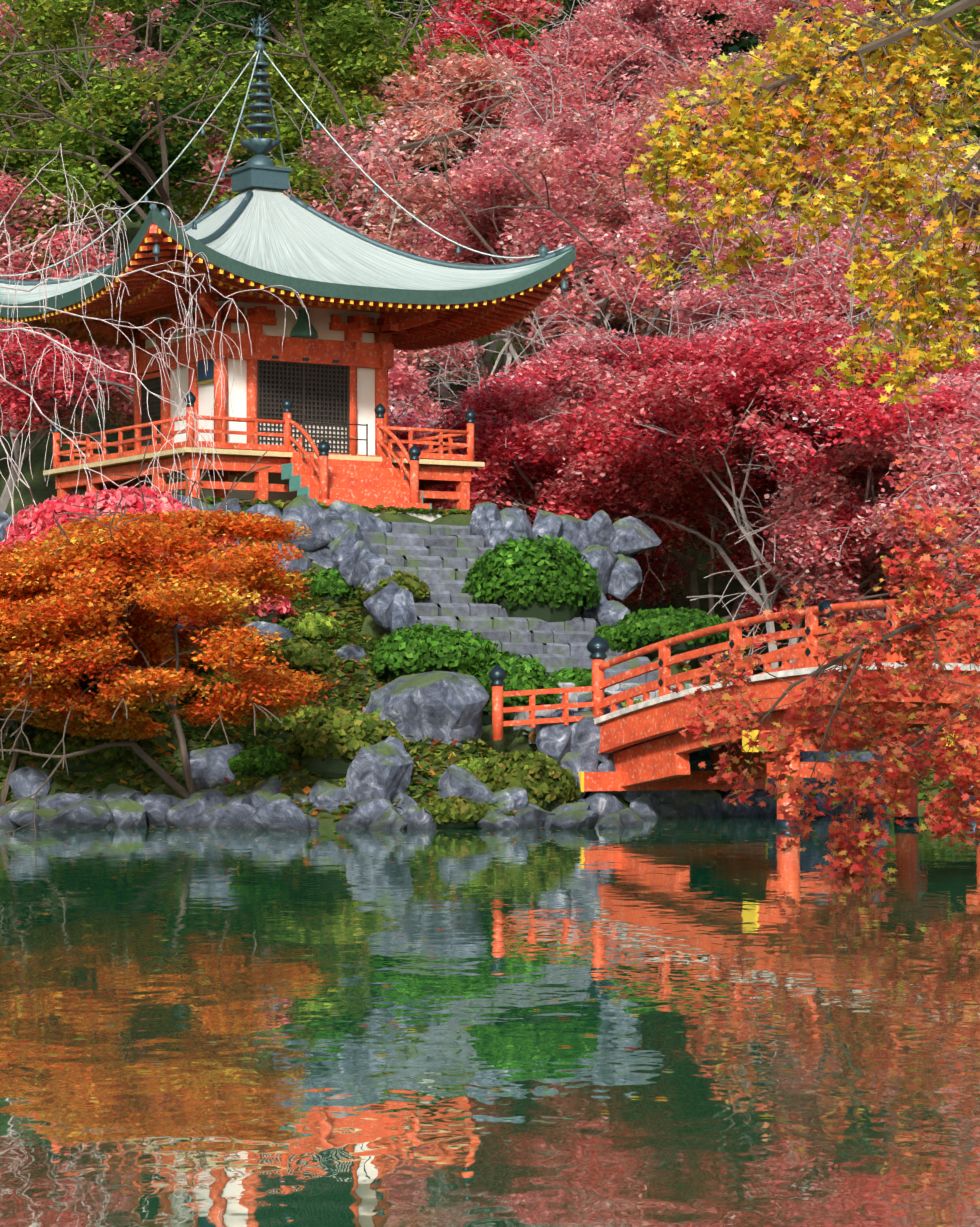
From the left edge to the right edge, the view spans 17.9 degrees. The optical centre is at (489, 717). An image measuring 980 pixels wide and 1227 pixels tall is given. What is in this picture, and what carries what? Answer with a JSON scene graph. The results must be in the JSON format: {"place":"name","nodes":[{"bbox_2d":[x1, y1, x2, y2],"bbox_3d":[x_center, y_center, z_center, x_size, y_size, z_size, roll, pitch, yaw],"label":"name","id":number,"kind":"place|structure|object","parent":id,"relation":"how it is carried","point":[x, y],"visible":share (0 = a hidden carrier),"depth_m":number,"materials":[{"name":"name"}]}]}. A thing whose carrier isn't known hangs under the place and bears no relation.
{"place":"outdoors","nodes":[
{"label":"outdoors","id":0,"kind":"place"},
{"bbox_2d":[0,809,979,1226],"bbox_3d":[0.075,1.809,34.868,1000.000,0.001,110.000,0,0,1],"label":"water","id":1,"kind":"structure","parent":0,"point":[878,1125],"depth_m":18.13,"materials":[{"name":"green liquid"}]},
{"bbox_2d":[2,825,979,1119],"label":"floating leaves","id":2,"kind":"object","parent":1,"relation":"on","point":[430,949],"visible":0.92,"depth_m":20.88,"materials":[{"name":"red plant"}]},
{"bbox_2d":[0,0,979,588],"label":"trees","id":3,"kind":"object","parent":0,"point":[346,34],"depth_m":95.70,"materials":[{"name":"plant"}]},
{"bbox_2d":[0,22,979,826],"bbox_3d":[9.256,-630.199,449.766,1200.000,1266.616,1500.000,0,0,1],"label":"ground","id":4,"kind":"structure","parent":0,"point":[42,486],"depth_m":68.33,"materials":[{"name":"green plant"}]},
{"bbox_2d":[0,143,310,538],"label":"weeping tree","id":5,"kind":"object","parent":4,"relation":"on","point":[71,351],"visible":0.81,"depth_m":61.94,"materials":[{"name":"plant"}]},
{"bbox_2d":[0,440,338,834],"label":"orange maple","id":6,"kind":"object","parent":4,"relation":"on","point":[50,587],"depth_m":49.57,"materials":[{"name":"orange plant"}]},
{"bbox_2d":[0,14,574,521],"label":"hall","id":7,"kind":"structure","parent":4,"relation":"on","point":[310,414],"depth_m":68.19,"materials":[{"name":"paint"}]},
{"bbox_2d":[0,188,575,345],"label":"roof","id":8,"kind":"structure","parent":7,"relation":"on","point":[270,237],"depth_m":67.77,"materials":[{"name":"grey metal"}]},
{"bbox_2d":[0,0,759,512],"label":"trees","id":9,"kind":"object","parent":4,"relation":"on","point":[424,202],"depth_m":92.92,"materials":[{"name":"plant"}]},
{"bbox_2d":[45,508,718,828],"bbox_3d":[-3.329,-1.063,58.215,12.900,6.088,12.792,0,0,19],"label":"shrub","id":10,"kind":"object","parent":4,"relation":"on","point":[335,768],"visible":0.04,"depth_m":56.51,"materials":[{"name":"green plant"}]},
{"bbox_2d":[0,494,887,819],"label":"rocks","id":11,"kind":"object","parent":4,"relation":"on","point":[604,544],"visible":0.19,"depth_m":61.96,"materials":[{"name":"grey stone"}]},
{"bbox_2d":[0,484,974,828],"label":"shrub leaves","id":12,"kind":"object","parent":4,"relation":"on","point":[558,782],"visible":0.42,"depth_m":56.39,"materials":[{"name":"green plant"}]},
{"bbox_2d":[0,616,976,829],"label":"rocks","id":13,"kind":"object","parent":4,"relation":"on","point":[447,706],"visible":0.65,"depth_m":51.80,"materials":[{"name":"grey stone"}]},
{"bbox_2d":[361,522,701,743],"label":"stone steps","id":14,"kind":"structure","parent":4,"relation":"on","point":[439,560],"depth_m":61.24,"materials":[{"name":"grey stone"}]},
{"bbox_2d":[294,0,979,729],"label":"red maple trees","id":15,"kind":"object","parent":4,"relation":"on","point":[716,394],"depth_m":74.57,"materials":[{"name":"red plant"}]},
{"bbox_2d":[488,598,979,836],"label":"bridge","id":16,"kind":"structure","parent":4,"relation":"on","point":[662,763],"depth_m":53.41,"materials":[{"name":"orange wood"}]},
{"bbox_2d":[641,0,979,393],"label":"branches","id":17,"kind":"object","parent":4,"relation":"on","point":[939,17],"visible":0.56,"depth_m":25.08,"materials":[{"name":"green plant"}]},
{"bbox_2d":[624,0,979,410],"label":"yellow maple foliage","id":18,"kind":"object","parent":17,"relation":"attached to","point":[849,128],"visible":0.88,"depth_m":25.07,"materials":[{"name":"yellow plant"}]},
{"bbox_2d":[668,431,979,875],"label":"maple foliage","id":19,"kind":"object","parent":4,"relation":"on","point":[951,770],"visible":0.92,"depth_m":36.13,"materials":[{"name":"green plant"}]},
{"bbox_2d":[695,437,979,875],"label":"maple branches","id":20,"kind":"object","parent":19,"relation":"on","point":[913,625],"visible":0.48,"depth_m":36.27,"materials":[{"name":"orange plant"}]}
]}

